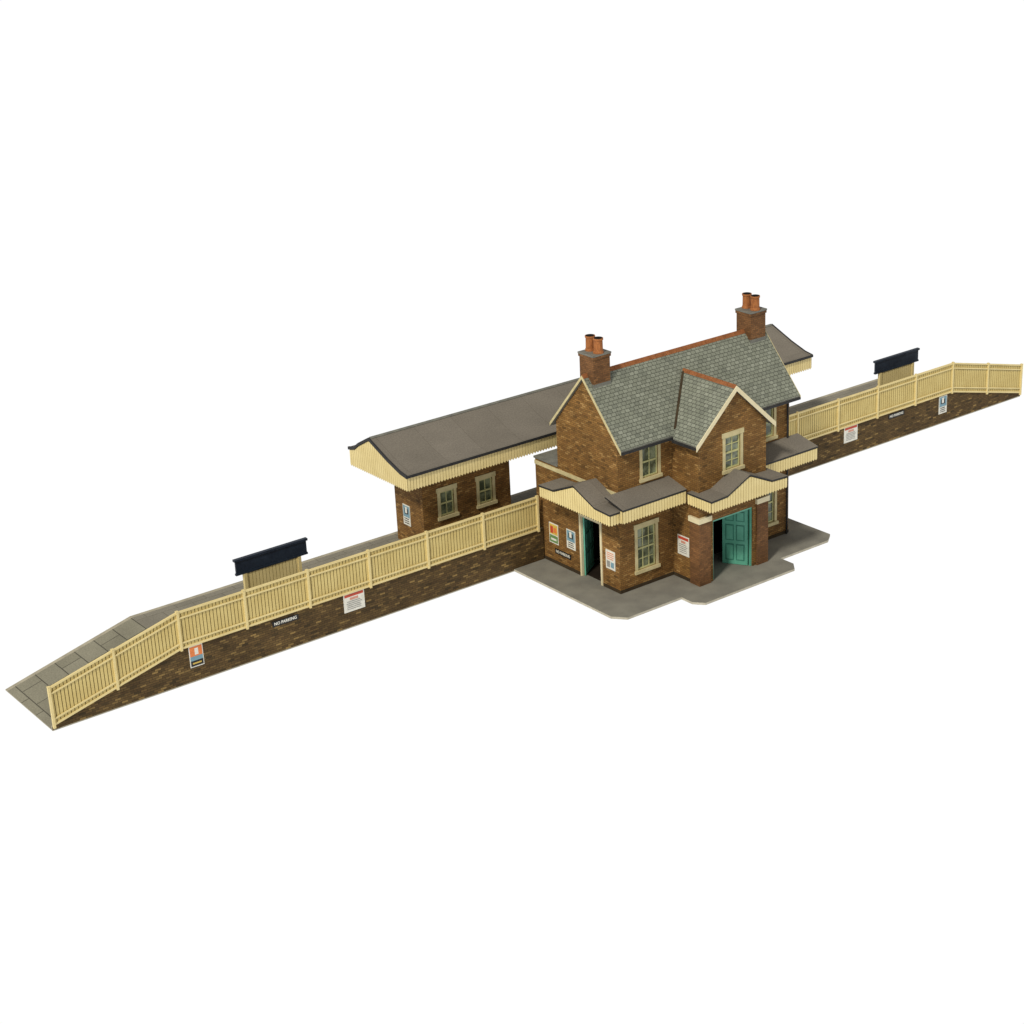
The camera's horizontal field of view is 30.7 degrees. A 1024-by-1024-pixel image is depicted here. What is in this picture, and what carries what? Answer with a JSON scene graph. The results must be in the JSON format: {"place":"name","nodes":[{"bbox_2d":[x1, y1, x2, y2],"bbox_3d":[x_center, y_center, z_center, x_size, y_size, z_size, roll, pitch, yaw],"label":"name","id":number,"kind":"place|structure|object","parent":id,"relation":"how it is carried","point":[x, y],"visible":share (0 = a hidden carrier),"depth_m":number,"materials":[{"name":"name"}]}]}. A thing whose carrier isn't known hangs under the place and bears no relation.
{"place":"outdoors","nodes":[
{"label":"outdoors","id":0,"kind":"place"},
{"bbox_2d":[0,0,1023,1023],"bbox_3d":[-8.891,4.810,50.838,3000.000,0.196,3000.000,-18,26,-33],"label":"ground","id":1,"kind":"structure","parent":0,"point":[264,264],"depth_m":61.24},
{"bbox_2d":[51,527,543,730],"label":"brick wall","id":2,"kind":"structure","parent":1,"relation":"on","point":[233,650],"depth_m":52.95,"materials":[{"name":"brick"}]},
{"bbox_2d":[188,643,204,667],"bbox_3d":[-8.582,3.902,50.743,0.420,0.640,0.020,-18,26,-33],"label":"poster","id":3,"kind":"object","parent":2,"relation":"attached to","point":[196,656],"visible":1,"depth_m":50.73,"materials":[{"name":"paper"}]},
{"bbox_2d":[272,614,298,627],"bbox_3d":[-6.340,3.043,52.230,0.840,0.160,0.016,-18,26,-33],"label":"sign","id":4,"kind":"object","parent":2,"relation":"attached to","point":[284,620],"visible":1,"depth_m":52.22,"materials":[{"name":"black metal"}]},
{"bbox_2d":[46,495,539,728],"bbox_3d":[-5.585,2.570,52.625,16.100,2.147,0.087,-18,26,-33],"label":"fence","id":5,"kind":"object","parent":2,"relation":"on","point":[93,681],"visible":1,"depth_m":51.91,"materials":[{"name":"beige paint"}]},
{"bbox_2d":[343,589,364,613],"bbox_3d":[-4.523,2.550,53.502,0.700,0.580,0.022,-18,26,-33],"label":"notice board","id":6,"kind":"object","parent":2,"relation":"attached to","point":[353,601],"visible":1,"depth_m":53.50,"materials":[{"name":"white paper"}]},
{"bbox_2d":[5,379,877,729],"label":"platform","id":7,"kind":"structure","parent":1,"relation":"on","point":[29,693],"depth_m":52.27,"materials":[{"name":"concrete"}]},
{"bbox_2d":[232,537,307,589],"bbox_3d":[-6.859,1.702,53.472,2.400,1.410,0.120,-18,26,-33],"label":"station sign","id":8,"kind":"object","parent":7,"relation":"on","point":[268,565],"visible":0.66,"depth_m":53.35,"materials":[{"name":"beige paint"}]},
{"bbox_2d":[873,347,919,385],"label":"station sign","id":9,"kind":"object","parent":7,"relation":"on","point":[894,367],"visible":0.69,"depth_m":67.55,"materials":[{"name":"beige paint"}]},
{"bbox_2d":[789,392,1019,475],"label":"brick wall","id":10,"kind":"structure","parent":1,"relation":"on","point":[871,433],"depth_m":66.09,"materials":[{"name":"brick"}]},
{"bbox_2d":[844,424,857,442],"bbox_3d":[11.731,-2.718,64.611,0.660,0.580,0.022,-18,26,-33],"label":"notice board","id":11,"kind":"object","parent":10,"relation":"attached to","point":[850,433],"visible":1,"depth_m":64.60,"materials":[{"name":"white paper"}]},
{"bbox_2d":[888,410,903,418],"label":"sign","id":12,"kind":"object","parent":10,"relation":"attached to","point":[896,414],"visible":1,"depth_m":65.80,"materials":[{"name":"black metal"}]},
{"bbox_2d":[789,362,1022,439],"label":"fence","id":13,"kind":"object","parent":10,"relation":"on","point":[838,414],"visible":0.7,"depth_m":65.76,"materials":[{"name":"beige paint"}]},
{"bbox_2d":[938,395,946,413],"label":"poster","id":14,"kind":"object","parent":10,"relation":"attached to","point":[942,404],"visible":1,"depth_m":67.22,"materials":[{"name":"paper"}]},
{"bbox_2d":[348,324,812,538],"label":"platform building","id":15,"kind":"structure","parent":0,"point":[441,471],"depth_m":56.29,"materials":[{"name":"brick"}]},
{"bbox_2d":[402,503,410,526],"bbox_3d":[-3.180,0.093,56.368,0.021,0.660,0.380,-18,26,-33],"label":"poster","id":16,"kind":"object","parent":15,"relation":"attached to","point":[406,515],"visible":1,"depth_m":56.35,"materials":[{"name":"paper"}]},
{"bbox_2d":[436,483,459,520],"bbox_3d":[-1.951,-0.307,56.016,0.760,1.030,0.140,-18,26,-33],"label":"window","id":17,"kind":"structure","parent":15,"relation":"in","point":[445,503],"depth_m":56.04,"materials":[{"name":"paint"}]},
{"bbox_2d":[475,471,497,508],"bbox_3d":[-0.803,-0.680,56.801,0.760,1.030,0.140,-18,26,-33],"label":"window","id":18,"kind":"structure","parent":15,"relation":"in","point":[484,487],"depth_m":56.83,"materials":[{"name":"paint"}]},
{"bbox_2d":[514,518,829,619],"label":"pavement","id":19,"kind":"structure","parent":0,"point":[590,592],"depth_m":55.49,"materials":[{"name":"concrete"}]},
{"bbox_2d":[533,292,817,593],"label":"station house","id":20,"kind":"structure","parent":0,"point":[644,463],"depth_m":54.67,"materials":[{"name":"brick"}]},
{"bbox_2d":[549,522,558,544],"bbox_3d":[1.273,0.654,56.834,0.020,0.660,0.440,-18,26,-33],"label":"poster","id":21,"kind":"object","parent":20,"relation":"attached to","point":[553,533],"visible":1,"depth_m":56.82,"materials":[{"name":"multicoloured paper"}]},
{"bbox_2d":[555,548,570,559],"bbox_3d":[1.553,1.277,56.725,0.016,0.160,0.780,-18,26,-33],"label":"sign","id":22,"kind":"object","parent":20,"relation":"attached to","point":[562,553],"visible":1,"depth_m":56.72,"materials":[{"name":"black metal"}]},
{"bbox_2d":[566,528,575,550],"bbox_3d":[1.775,0.836,56.184,0.021,0.620,0.420,-18,26,-33],"label":"poster","id":23,"kind":"object","parent":20,"relation":"attached to","point":[571,540],"visible":1,"depth_m":56.16,"materials":[{"name":"paper"}]},
{"bbox_2d":[583,517,594,574],"bbox_3d":[2.335,0.871,56.210,0.126,1.900,0.880,5,23,19],"label":"door","id":24,"kind":"structure","parent":20,"relation":"in","point":[588,536],"depth_m":56.15,"materials":[{"name":"teal paint"}]},
{"bbox_2d":[606,549,615,570],"bbox_3d":[2.892,1.412,54.824,0.021,0.600,0.420,-18,26,-33],"label":"poster","id":25,"kind":"object","parent":20,"relation":"attached to","point":[610,559],"visible":1,"depth_m":54.81,"materials":[{"name":"white paper"}]},
{"bbox_2d":[633,517,660,574],"bbox_3d":[3.957,0.997,54.961,0.960,1.570,0.140,-18,26,-33],"label":"window","id":26,"kind":"structure","parent":20,"relation":"in","point":[646,536],"depth_m":55.00,"materials":[{"name":"paint"}]},
{"bbox_2d":[639,444,662,482],"bbox_3d":[3.994,-1.512,54.084,0.860,1.190,0.140,-18,26,-33],"label":"window","id":27,"kind":"structure","parent":20,"relation":"in","point":[648,456],"depth_m":54.16,"materials":[{"name":"paint"}]},
{"bbox_2d":[678,534,688,557],"bbox_3d":[5.072,0.998,55.235,0.022,0.620,0.500,-18,26,-33],"label":"notice board","id":28,"kind":"object","parent":20,"relation":"attached to","point":[683,545],"visible":1,"depth_m":55.22,"materials":[{"name":"white paper"}]},
{"bbox_2d":[722,427,744,474],"bbox_3d":[6.431,-1.784,54.406,0.860,1.250,0.140,-18,26,-33],"label":"window","id":29,"kind":"structure","parent":20,"relation":"in","point":[732,440],"depth_m":54.44,"materials":[{"name":"paint"}]},
{"bbox_2d":[722,510,747,564],"bbox_3d":[6.712,0.713,56.140,0.780,1.840,0.072,6,23,20],"label":"door","id":30,"kind":"structure","parent":20,"relation":"in","point":[734,527],"depth_m":56.15,"materials":[{"name":"teal paint"}]},
{"bbox_2d":[765,407,777,441],"bbox_3d":[7.718,-2.719,56.630,0.860,1.190,0.140,-18,26,-33],"label":"window","id":31,"kind":"structure","parent":20,"relation":"in","point":[769,427],"depth_m":56.83,"materials":[{"name":"paint"}]},
{"bbox_2d":[768,491,778,526],"bbox_3d":[7.841,-0.262,57.615,0.960,1.570,0.140,-18,26,-33],"label":"window","id":32,"kind":"structure","parent":20,"relation":"in","point":[772,503],"depth_m":57.89,"materials":[{"name":"paint"}]}
]}

